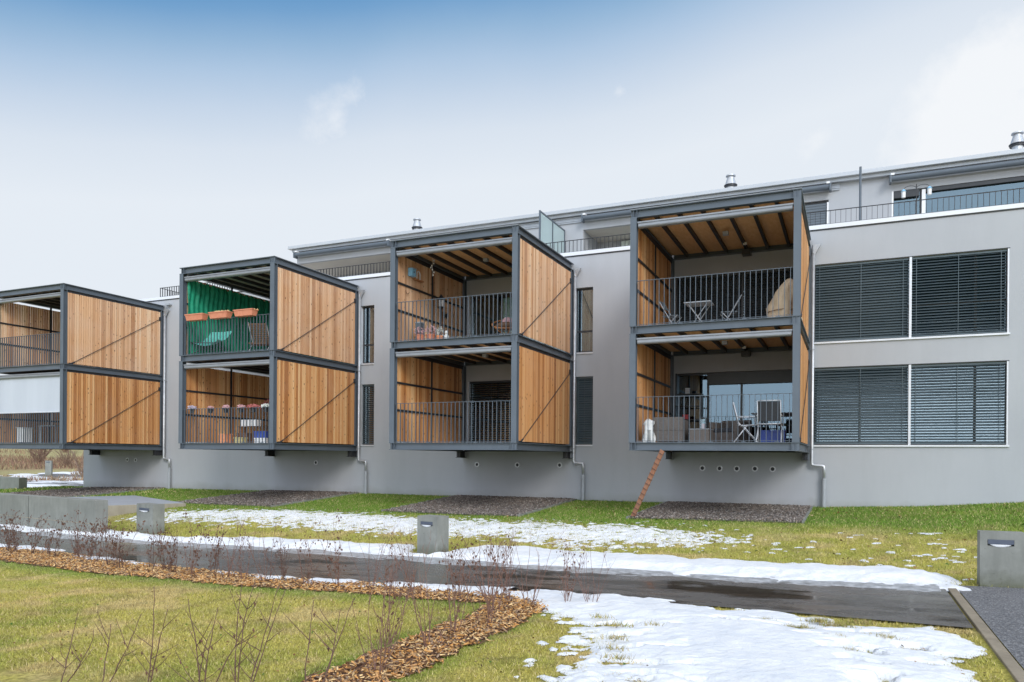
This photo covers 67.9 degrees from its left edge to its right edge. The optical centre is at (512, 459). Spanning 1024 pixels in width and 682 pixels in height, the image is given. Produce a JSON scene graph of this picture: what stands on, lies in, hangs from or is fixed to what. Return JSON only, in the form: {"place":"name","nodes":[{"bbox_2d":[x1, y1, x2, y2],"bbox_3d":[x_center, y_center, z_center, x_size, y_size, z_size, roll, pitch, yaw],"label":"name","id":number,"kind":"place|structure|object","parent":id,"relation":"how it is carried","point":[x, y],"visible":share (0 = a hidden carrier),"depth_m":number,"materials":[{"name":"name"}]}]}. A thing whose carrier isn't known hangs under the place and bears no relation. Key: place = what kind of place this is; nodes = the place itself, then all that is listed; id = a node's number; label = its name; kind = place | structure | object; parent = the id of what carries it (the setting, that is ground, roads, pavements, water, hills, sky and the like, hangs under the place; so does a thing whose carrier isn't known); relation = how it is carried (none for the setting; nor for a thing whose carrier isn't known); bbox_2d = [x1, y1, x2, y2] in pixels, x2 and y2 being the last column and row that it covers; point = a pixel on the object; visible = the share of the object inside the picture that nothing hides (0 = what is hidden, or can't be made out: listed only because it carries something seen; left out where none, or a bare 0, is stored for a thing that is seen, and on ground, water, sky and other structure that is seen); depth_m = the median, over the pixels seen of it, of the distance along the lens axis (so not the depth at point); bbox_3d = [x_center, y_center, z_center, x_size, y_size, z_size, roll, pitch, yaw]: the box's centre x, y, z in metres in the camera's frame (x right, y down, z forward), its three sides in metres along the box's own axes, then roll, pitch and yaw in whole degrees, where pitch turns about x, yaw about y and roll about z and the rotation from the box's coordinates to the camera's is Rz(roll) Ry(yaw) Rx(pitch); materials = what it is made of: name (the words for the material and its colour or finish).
{"place":"outdoors","nodes":[
{"label":"outdoors","id":0,"kind":"place"},
{"bbox_2d":[27,474,82,487],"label":"path","id":1,"kind":"structure","parent":0,"point":[64,484],"depth_m":56.69,"materials":[{"name":"white snow"}]},
{"bbox_2d":[0,471,82,486],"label":"snow","id":2,"kind":"structure","parent":1,"relation":"on","point":[43,481],"depth_m":59.38,"materials":[{"name":"white snow"}]},
{"bbox_2d":[0,526,973,627],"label":"path","id":3,"kind":"structure","parent":0,"point":[921,607],"depth_m":10.78,"materials":[{"name":"grey asphalt"}]},
{"bbox_2d":[25,531,940,591],"bbox_3d":[-3.614,1.864,15.205,21.223,0.448,1.212,0,0,29],"label":"slush","id":4,"kind":"object","parent":3,"relation":"on","point":[897,586],"visible":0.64,"depth_m":12.33,"materials":[{"name":"grey snow"}]},
{"bbox_2d":[0,428,1023,681],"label":"ground","id":5,"kind":"structure","parent":0,"point":[6,674],"depth_m":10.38,"materials":[{"name":"green plant"}]},
{"bbox_2d":[0,476,26,488],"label":"retaining wall","id":6,"kind":"structure","parent":5,"relation":"on","point":[13,482],"depth_m":33.60,"materials":[{"name":"concrete"}]},
{"bbox_2d":[0,449,83,481],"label":"hillside brush","id":7,"kind":"object","parent":5,"relation":"on","point":[9,464],"visible":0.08,"depth_m":78.23,"materials":[{"name":"brown plant"}]},
{"bbox_2d":[0,493,107,533],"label":"retaining wall","id":8,"kind":"structure","parent":5,"relation":"on","point":[36,507],"depth_m":20.65,"materials":[{"name":"concrete"}]},
{"bbox_2d":[42,614,93,681],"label":"tall bare shrub","id":9,"kind":"object","parent":5,"relation":"on","point":[65,667],"visible":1,"depth_m":5.99,"materials":[{"name":"brown plant"}]},
{"bbox_2d":[8,487,163,496],"bbox_3d":[-17.384,1.282,30.442,4.364,0.290,4.629,0,0,24],"label":"gravel bed","id":10,"kind":"object","parent":5,"relation":"on","point":[67,492],"visible":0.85,"depth_m":30.33,"materials":[{"name":"grey gravel"}]},
{"bbox_2d":[95,611,141,681],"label":"tall bare shrub","id":11,"kind":"object","parent":5,"relation":"on","point":[124,642],"visible":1,"depth_m":5.83,"materials":[{"name":"brown plant"}]},
{"bbox_2d":[71,495,185,517],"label":"concrete slab","id":12,"kind":"structure","parent":5,"relation":"on","point":[119,505],"depth_m":23.99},
{"bbox_2d":[136,503,164,534],"bbox_3d":[-9.351,1.575,19.603,0.860,0.850,0.322,0,0,38],"label":"bollard light","id":13,"kind":"object","parent":5,"relation":"on","point":[151,514],"visible":0.96,"depth_m":19.40,"materials":[{"name":"concrete"}]},
{"bbox_2d":[130,589,177,681],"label":"tall bare shrub","id":14,"kind":"object","parent":5,"relation":"on","point":[150,670],"visible":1,"depth_m":5.57,"materials":[{"name":"brown plant"}]},
{"bbox_2d":[164,589,264,681],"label":"tall bare shrub","id":15,"kind":"object","parent":5,"relation":"on","point":[202,655],"visible":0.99,"depth_m":5.38,"materials":[{"name":"brown plant"}]},
{"bbox_2d":[216,582,285,681],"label":"tall bare shrub","id":16,"kind":"object","parent":5,"relation":"on","point":[233,636],"visible":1,"depth_m":5.26,"materials":[{"name":"brown plant"}]},
{"bbox_2d":[0,543,517,594],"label":"snow","id":17,"kind":"structure","parent":5,"relation":"on","point":[433,587],"depth_m":11.20,"materials":[{"name":"white snow"}]},
{"bbox_2d":[179,490,352,506],"bbox_3d":[-8.424,1.321,26.465,4.158,0.330,4.608,0,0,24],"label":"gravel bed","id":18,"kind":"object","parent":5,"relation":"on","point":[268,498],"visible":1,"depth_m":26.09,"materials":[{"name":"grey gravel"}]},
{"bbox_2d":[0,546,561,681],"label":"bark mulch","id":19,"kind":"object","parent":5,"relation":"on","point":[37,557],"visible":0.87,"depth_m":9.61,"materials":[{"name":"brown wood"}]},
{"bbox_2d":[9,513,49,553],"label":"bare shrub","id":20,"kind":"object","parent":19,"relation":"on","point":[36,540],"visible":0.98,"depth_m":15.58,"materials":[{"name":"brown plant"}]},
{"bbox_2d":[62,517,109,559],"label":"bare shrub","id":21,"kind":"object","parent":19,"relation":"on","point":[82,539],"visible":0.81,"depth_m":14.26,"materials":[{"name":"brown plant"}]},
{"bbox_2d":[93,511,131,564],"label":"bare shrub","id":22,"kind":"object","parent":19,"relation":"on","point":[112,536],"visible":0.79,"depth_m":13.60,"materials":[{"name":"brown plant"}]},
{"bbox_2d":[90,520,144,567],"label":"bare shrub","id":23,"kind":"object","parent":19,"relation":"on","point":[115,545],"visible":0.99,"depth_m":13.12,"materials":[{"name":"brown plant"}]},
{"bbox_2d":[144,526,169,566],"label":"bare shrub","id":24,"kind":"object","parent":19,"relation":"on","point":[152,564],"visible":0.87,"depth_m":13.13,"materials":[{"name":"brown plant"}]},
{"bbox_2d":[149,521,179,569],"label":"bare shrub","id":25,"kind":"object","parent":19,"relation":"on","point":[160,532],"visible":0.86,"depth_m":12.94,"materials":[{"name":"brown plant"}]},
{"bbox_2d":[160,521,182,571],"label":"bare shrub","id":26,"kind":"object","parent":19,"relation":"on","point":[173,559],"visible":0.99,"depth_m":12.57,"materials":[{"name":"brown plant"}]},
{"bbox_2d":[180,506,207,574],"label":"bare shrub","id":27,"kind":"object","parent":19,"relation":"on","point":[196,556],"visible":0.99,"depth_m":12.29,"materials":[{"name":"brown plant"}]},
{"bbox_2d":[198,524,228,575],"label":"bare shrub","id":28,"kind":"object","parent":19,"relation":"on","point":[216,555],"visible":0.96,"depth_m":12.20,"materials":[{"name":"brown plant"}]},
{"bbox_2d":[209,512,246,577],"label":"bare shrub","id":29,"kind":"object","parent":19,"relation":"on","point":[234,550],"visible":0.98,"depth_m":11.91,"materials":[{"name":"brown plant"}]},
{"bbox_2d":[218,529,255,578],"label":"bare shrub","id":30,"kind":"object","parent":19,"relation":"on","point":[240,567],"visible":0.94,"depth_m":11.71,"materials":[{"name":"brown plant"}]},
{"bbox_2d":[231,510,282,580],"bbox_3d":[-3.765,1.326,11.477,0.895,1.150,0.536,0,0,28],"label":"bare shrub","id":31,"kind":"object","parent":19,"relation":"on","point":[264,555],"visible":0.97,"depth_m":11.45,"materials":[{"name":"brown plant"}]},
{"bbox_2d":[260,530,295,579],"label":"bare shrub","id":32,"kind":"object","parent":19,"relation":"on","point":[283,573],"visible":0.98,"depth_m":11.44,"materials":[{"name":"brown plant"}]},
{"bbox_2d":[293,532,330,583],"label":"bare shrub","id":33,"kind":"object","parent":19,"relation":"on","point":[300,551],"visible":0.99,"depth_m":11.10,"materials":[{"name":"brown plant"}]},
{"bbox_2d":[314,514,345,584],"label":"bare shrub","id":34,"kind":"object","parent":19,"relation":"on","point":[331,560],"visible":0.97,"depth_m":11.07,"materials":[{"name":"brown plant"}]},
{"bbox_2d":[348,520,395,585],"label":"bare shrub","id":35,"kind":"object","parent":19,"relation":"on","point":[375,576],"visible":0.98,"depth_m":10.78,"materials":[{"name":"brown plant"}]},
{"bbox_2d":[351,555,414,674],"bbox_3d":[-1.089,1.296,6.309,0.501,1.075,0.837,0,0,-13],"label":"bare shrub","id":36,"kind":"object","parent":19,"relation":"on","point":[371,647],"visible":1,"depth_m":6.31,"materials":[{"name":"brown plant"}]},
{"bbox_2d":[383,537,406,588],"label":"bare shrub","id":37,"kind":"object","parent":19,"relation":"on","point":[391,547],"visible":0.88,"depth_m":10.61,"materials":[{"name":"brown plant"}]},
{"bbox_2d":[372,565,419,656],"bbox_3d":[-1.135,1.395,6.998,0.437,0.882,0.586,0,0,-44],"label":"bare shrub","id":38,"kind":"object","parent":19,"relation":"on","point":[388,610],"visible":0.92,"depth_m":6.92,"materials":[{"name":"brown plant"}]},
{"bbox_2d":[386,524,435,591],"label":"bare shrub","id":39,"kind":"object","parent":19,"relation":"on","point":[412,560],"visible":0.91,"depth_m":10.45,"materials":[{"name":"brown plant"}]},
{"bbox_2d":[389,531,463,646],"bbox_3d":[-0.827,1.274,7.276,0.524,1.124,0.875,0,0,26],"label":"bare shrub","id":40,"kind":"object","parent":19,"relation":"on","point":[422,633],"visible":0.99,"depth_m":7.27,"materials":[{"name":"brown plant"}]},
{"bbox_2d":[439,548,481,631],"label":"bare shrub","id":41,"kind":"object","parent":19,"relation":"on","point":[449,599],"visible":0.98,"depth_m":7.89,"materials":[{"name":"brown plant"}]},
{"bbox_2d":[441,533,483,595],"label":"bare shrub","id":42,"kind":"object","parent":19,"relation":"on","point":[459,591],"visible":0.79,"depth_m":10.03,"materials":[{"name":"brown plant"}]},
{"bbox_2d":[457,535,506,610],"bbox_3d":[-0.326,1.358,8.793,0.479,0.966,0.642,0,0,15],"label":"bare shrub","id":43,"kind":"object","parent":19,"relation":"on","point":[487,573],"visible":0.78,"depth_m":8.85,"materials":[{"name":"brown plant"}]},
{"bbox_2d":[459,529,517,625],"bbox_3d":[-0.241,1.277,8.197,0.524,1.124,0.875,0,0,19],"label":"bare shrub","id":44,"kind":"object","parent":19,"relation":"on","point":[488,606],"visible":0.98,"depth_m":8.16,"materials":[{"name":"brown plant"}]},
{"bbox_2d":[484,533,518,599],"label":"bare shrub","id":45,"kind":"object","parent":19,"relation":"on","point":[508,577],"visible":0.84,"depth_m":9.64,"materials":[{"name":"brown plant"}]},
{"bbox_2d":[509,529,565,602],"bbox_3d":[0.236,1.325,9.413,0.799,1.026,0.478,0,0,32],"label":"bare shrub","id":46,"kind":"object","parent":19,"relation":"on","point":[537,584],"visible":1,"depth_m":9.43,"materials":[{"name":"brown plant"}]},
{"bbox_2d":[285,598,354,681],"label":"tall bare shrub","id":47,"kind":"object","parent":5,"relation":"on","point":[328,648],"visible":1,"depth_m":5.10,"materials":[{"name":"brown plant"}]},
{"bbox_2d":[417,515,448,553],"bbox_3d":[-1.573,1.534,14.915,0.500,0.850,0.382,0,0,33],"label":"bollard light","id":48,"kind":"object","parent":5,"relation":"on","point":[437,526],"visible":0.95,"depth_m":14.78,"materials":[{"name":"concrete"}]},
{"bbox_2d":[123,508,765,552],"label":"snow","id":49,"kind":"structure","parent":5,"relation":"on","point":[646,533],"depth_m":17.99,"materials":[{"name":"white snow"}]},
{"bbox_2d":[386,495,574,515],"bbox_3d":[-0.866,1.374,23.100,4.316,0.333,4.608,0,0,24],"label":"gravel bed","id":50,"kind":"object","parent":5,"relation":"on","point":[487,505],"visible":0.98,"depth_m":22.70,"materials":[{"name":"grey gravel"}]},
{"bbox_2d":[0,524,970,592],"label":"snow","id":51,"kind":"structure","parent":5,"relation":"on","point":[884,574],"depth_m":12.60,"materials":[{"name":"white snow"}]},
{"bbox_2d":[83,131,1023,506],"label":"apartment building","id":52,"kind":"structure","parent":5,"relation":"on","point":[919,345],"depth_m":22.89,"materials":[{"name":"paint"}]},
{"bbox_2d":[0,283,163,454],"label":"balcony tower","id":53,"kind":"structure","parent":52,"relation":"attached to","point":[77,394],"depth_m":29.12,"materials":[{"name":"wood"}]},
{"bbox_2d":[163,309,170,488],"bbox_3d":[-14.296,-2.438,31.500,0.435,7.516,0.184,0,0,24],"label":"downpipe","id":54,"kind":"object","parent":52,"relation":"attached to","point":[164,380],"visible":0.94,"depth_m":31.50,"materials":[{"name":"metal"}]},
{"bbox_2d":[178,256,358,456],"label":"balcony tower","id":55,"kind":"structure","parent":52,"relation":"attached to","point":[313,312],"depth_m":25.32,"materials":[{"name":"wood"}]},
{"bbox_2d":[184,313,208,321],"bbox_3d":[-10.331,-4.632,24.854,0.794,0.207,0.290,0,0,24],"label":"planter","id":56,"kind":"object","parent":55,"relation":"on","point":[197,317],"visible":1,"depth_m":24.75,"materials":[{"name":"ceramic"}]},
{"bbox_2d":[191,331,231,353],"bbox_3d":[-10.298,-3.920,25.788,1.250,1.006,1.007,0,0,4],"label":"sling chair","id":57,"kind":"object","parent":55,"relation":"on","point":[213,339],"visible":0.51,"depth_m":25.98,"materials":[{"name":"teal fabric"}]},
{"bbox_2d":[208,310,232,319],"bbox_3d":[-9.376,-4.656,24.429,0.824,0.271,0.290,0,0,24],"label":"planter","id":58,"kind":"object","parent":55,"relation":"on","point":[221,314],"visible":1,"depth_m":24.32,"materials":[{"name":"ceramic"}]},
{"bbox_2d":[187,281,269,354],"bbox_3d":[-9.996,-4.753,27.195,0.103,2.550,4.090,0,0,24],"label":"privacy net","id":59,"kind":"object","parent":55,"relation":"hanging from","point":[205,299],"visible":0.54,"depth_m":26.68,"materials":[{"name":"green fabric"}]},
{"bbox_2d":[233,308,258,316],"bbox_3d":[-8.383,-4.626,23.987,0.898,0.227,0.290,0,0,24],"label":"planter","id":60,"kind":"object","parent":55,"relation":"on","point":[248,312],"visible":1,"depth_m":23.89,"materials":[{"name":"ceramic"}]},
{"bbox_2d":[248,322,268,350],"bbox_3d":[-8.330,-3.937,25.087,0.630,1.069,0.673,0,0,4],"label":"deck chair","id":61,"kind":"object","parent":55,"relation":"on","point":[258,335],"visible":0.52,"depth_m":25.00,"materials":[{"name":"wood"}]},
{"bbox_2d":[357,290,367,493],"bbox_3d":[-5.416,-2.390,27.547,0.435,7.467,0.184,0,0,24],"label":"downpipe","id":62,"kind":"object","parent":52,"relation":"attached to","point":[360,293],"visible":0.97,"depth_m":27.55,"materials":[{"name":"metal"}]},
{"bbox_2d":[360,385,373,445],"bbox_3d":[-5.241,-1.592,27.663,0.600,2.239,0.245,0,0,24],"label":"window","id":63,"kind":"structure","parent":52,"relation":"in","point":[363,388],"depth_m":27.69,"materials":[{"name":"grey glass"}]},
{"bbox_2d":[360,306,373,364],"bbox_3d":[-5.246,-4.497,27.672,0.620,2.149,0.245,0,0,24],"label":"window","id":64,"kind":"structure","parent":52,"relation":"in","point":[362,359],"depth_m":27.78,"materials":[{"name":"grey glass"}]},
{"bbox_2d":[389,224,573,458],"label":"balcony tower","id":65,"kind":"structure","parent":52,"relation":"attached to","point":[427,394],"depth_m":22.25,"materials":[{"name":"wood"}]},
{"bbox_2d":[468,380,553,443],"bbox_3d":[0.181,-1.558,25.263,3.680,2.139,0.220,0,0,24],"label":"glazed door","id":66,"kind":"structure","parent":52,"relation":"in","point":[470,385],"depth_m":25.68,"materials":[{"name":"black glass"}]},
{"bbox_2d":[469,294,564,351],"bbox_3d":[0.274,-4.457,25.436,3.686,2.139,0.452,0,0,22],"label":"glazed door","id":67,"kind":"structure","parent":52,"relation":"in","point":[470,298],"depth_m":25.86,"materials":[{"name":"grey glass"}]},
{"bbox_2d":[539,210,564,252],"bbox_3d":[1.369,-7.286,26.301,0.050,1.930,2.400,0,0,24],"label":"glass screen","id":68,"kind":"object","parent":52,"relation":"on","point":[550,230],"visible":0.49,"depth_m":26.19,"materials":[{"name":"glass"}]},
{"bbox_2d":[572,268,584,500],"bbox_3d":[2.120,-2.330,24.192,0.435,7.465,0.184,0,0,24],"label":"downpipe","id":69,"kind":"object","parent":52,"relation":"attached to","point":[577,271],"visible":0.97,"depth_m":24.19,"materials":[{"name":"metal"}]},
{"bbox_2d":[575,377,592,445],"bbox_3d":[2.286,-1.521,24.312,0.640,2.219,0.245,0,0,24],"label":"window","id":70,"kind":"structure","parent":52,"relation":"in","point":[578,442],"depth_m":24.31,"materials":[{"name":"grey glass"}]},
{"bbox_2d":[576,288,592,353],"bbox_3d":[2.387,-4.410,24.424,0.730,2.119,0.519,0,0,24],"label":"window","id":71,"kind":"structure","parent":52,"relation":"in","point":[589,331],"depth_m":24.57,"materials":[{"name":"grey glass"}]},
{"bbox_2d":[629,188,810,459],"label":"balcony tower","id":72,"kind":"structure","parent":52,"relation":"attached to","point":[743,225],"depth_m":19.08,"materials":[{"name":"metal"}]},
{"bbox_2d":[643,419,655,441],"bbox_3d":[3.431,-0.716,19.150,0.343,0.599,0.428,0,0,13],"label":"lion statue","id":73,"kind":"object","parent":72,"relation":"on","point":[648,427],"visible":0.92,"depth_m":19.03,"materials":[{"name":"white stone"}]},
{"bbox_2d":[654,417,687,441],"bbox_3d":[4.028,-0.747,19.362,0.740,0.610,0.720,0,0,24],"label":"wicker armchair","id":74,"kind":"object","parent":72,"relation":"on","point":[683,430],"visible":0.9,"depth_m":19.05,"materials":[{"name":"grey wicker"}]},
{"bbox_2d":[675,393,703,433],"bbox_3d":[5.219,-1.167,22.521,0.780,1.520,0.300,0,0,24],"label":"shelf rack","id":75,"kind":"object","parent":72,"relation":"on","point":[677,406],"visible":0.57,"depth_m":22.44,"materials":[{"name":"black metal"}]},
{"bbox_2d":[684,300,713,321],"bbox_3d":[4.846,-3.676,19.793,0.680,0.751,0.600,0,0,24],"label":"bistro table","id":76,"kind":"object","parent":72,"relation":"on","point":[698,303],"visible":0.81,"depth_m":19.69,"materials":[{"name":"grey metal"}]},
{"bbox_2d":[690,429,712,441],"bbox_3d":[4.740,-0.579,19.121,0.500,0.345,0.720,0,0,24],"label":"table","id":77,"kind":"object","parent":72,"relation":"on","point":[702,435],"visible":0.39,"depth_m":18.81,"materials":[{"name":"grey wicker"}]},
{"bbox_2d":[709,420,751,441],"bbox_3d":[5.788,-0.735,20.242,0.750,0.610,0.850,0,0,-43],"label":"wicker armchair","id":78,"kind":"object","parent":72,"relation":"on","point":[726,430],"visible":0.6,"depth_m":20.00,"materials":[{"name":"grey wicker"}]},
{"bbox_2d":[733,402,757,441],"bbox_3d":[5.750,-0.891,18.775,0.629,1.003,0.604,0,0,15],"label":"garden chair","id":79,"kind":"object","parent":72,"relation":"on","point":[745,429],"visible":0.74,"depth_m":18.57,"materials":[{"name":"metal"}]},
{"bbox_2d":[756,400,782,441],"bbox_3d":[6.130,-0.887,18.131,0.604,1.003,0.629,0,0,24],"label":"garden chair","id":80,"kind":"object","parent":72,"relation":"on","point":[773,412],"visible":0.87,"depth_m":17.91,"materials":[{"name":"metal"}]},
{"bbox_2d":[761,430,785,441],"bbox_3d":[6.375,-0.548,18.612,0.580,0.310,0.320,0,0,24],"label":"storage crate","id":81,"kind":"object","parent":72,"relation":"on","point":[771,434],"visible":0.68,"depth_m":18.49,"materials":[{"name":"blue plastic"}]},
{"bbox_2d":[766,278,802,319],"bbox_3d":[6.453,-3.792,18.114,0.656,1.000,0.740,0,0,-44],"label":"covered parasol","id":82,"kind":"object","parent":72,"relation":"on","point":[773,308],"visible":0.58,"depth_m":17.91,"materials":[{"name":"beige fabric"}]},
{"bbox_2d":[675,370,791,428],"bbox_3d":[6.640,-1.505,22.388,3.680,2.139,0.220,0,0,24],"label":"glazed door","id":83,"kind":"structure","parent":52,"relation":"in","point":[773,376],"depth_m":22.35,"materials":[{"name":"grey glass"}]},
{"bbox_2d":[676,268,792,322],"bbox_3d":[6.662,-4.405,22.384,3.680,2.139,0.220,0,0,24],"label":"railing","id":84,"kind":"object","parent":52,"relation":"in","point":[728,306],"depth_m":22.49,"materials":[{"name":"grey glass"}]},
{"bbox_2d":[805,201,828,225],"bbox_3d":[8.931,-7.225,24.369,2.190,1.849,0.180,0,0,24],"label":"window","id":85,"kind":"structure","parent":52,"relation":"in","point":[809,207],"depth_m":24.01,"materials":[{"name":"white paint"}]},
{"bbox_2d":[810,244,825,507],"bbox_3d":[8.579,-2.278,21.316,0.435,7.463,0.184,0,0,24],"label":"downpipe","id":86,"kind":"object","parent":52,"relation":"attached to","point":[815,247],"visible":0.94,"depth_m":21.32,"materials":[{"name":"metal"}]},
{"bbox_2d":[814,360,1008,446],"bbox_3d":[10.648,-1.447,20.584,4.710,2.232,0.255,0,0,24],"label":"window","id":87,"kind":"structure","parent":52,"relation":"in","point":[859,443],"depth_m":20.59,"materials":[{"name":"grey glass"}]},
{"bbox_2d":[814,247,1009,343],"bbox_3d":[10.670,-4.342,20.581,4.710,2.242,0.255,0,0,24],"label":"window","id":88,"kind":"structure","parent":52,"relation":"in","point":[859,337],"depth_m":20.65,"materials":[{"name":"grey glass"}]},
{"bbox_2d":[892,176,1023,216],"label":"window","id":89,"kind":"structure","parent":52,"relation":"in","point":[909,193],"depth_m":22.66,"materials":[{"name":"white glass"}]},
{"bbox_2d":[556,542,588,601],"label":"bare shrub","id":90,"kind":"object","parent":5,"relation":"on","point":[571,589],"visible":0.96,"depth_m":9.34,"materials":[{"name":"brown plant"}]},
{"bbox_2d":[514,614,653,681],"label":"snow","id":91,"kind":"structure","parent":5,"relation":"on","point":[593,673],"depth_m":6.67,"materials":[{"name":"white snow"}]},
{"bbox_2d":[556,532,612,601],"bbox_3d":[0.927,1.361,9.173,0.723,0.929,0.433,0,0,42],"label":"bare shrub","id":92,"kind":"object","parent":5,"relation":"on","point":[587,577],"visible":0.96,"depth_m":9.14,"materials":[{"name":"brown plant"}]},
{"bbox_2d":[630,501,810,522],"bbox_3d":[5.650,1.382,20.201,4.113,0.238,4.610,0,0,24],"label":"gravel bed","id":93,"kind":"object","parent":5,"relation":"on","point":[754,512],"visible":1,"depth_m":19.73,"materials":[{"name":"grey gravel"}]},
{"bbox_2d":[631,449,664,515],"bbox_3d":[3.339,0.623,18.883,0.968,1.737,0.060,0,0,43],"label":"cat ladder","id":94,"kind":"object","parent":93,"relation":"on","point":[648,482],"visible":1,"depth_m":18.86,"materials":[{"name":"brown wood"}]},
{"bbox_2d":[477,589,986,681],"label":"snow","id":95,"kind":"structure","parent":5,"relation":"on","point":[686,643],"depth_m":6.90,"materials":[{"name":"white snow"}]},
{"bbox_2d":[590,612,907,661],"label":"grass tufts","id":96,"kind":"object","parent":95,"relation":"on","point":[821,620],"visible":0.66,"depth_m":7.76,"materials":[{"name":"green plant"}]},
{"bbox_2d":[699,532,976,579],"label":"snow","id":97,"kind":"structure","parent":5,"relation":"on","point":[963,550],"depth_m":13.36,"materials":[{"name":"white snow"}]},
{"bbox_2d":[948,588,1023,681],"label":"kerb","id":98,"kind":"structure","parent":5,"relation":"on","point":[1007,660],"depth_m":7.31,"materials":[{"name":"grey concrete"}]},
{"bbox_2d":[977,530,1023,587],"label":"bollard light","id":99,"kind":"object","parent":5,"relation":"on","point":[1000,558],"visible":0.97,"depth_m":10.33,"materials":[{"name":"concrete"}]},
{"bbox_2d":[0,0,1023,427],"label":"sky","id":100,"kind":"structure","parent":0,"point":[142,142],"materials":[{"name":"blue"}]},
{"bbox_2d":[958,585,1023,667],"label":"road","id":101,"kind":"structure","parent":0,"point":[1000,611],"depth_m":8.63,"materials":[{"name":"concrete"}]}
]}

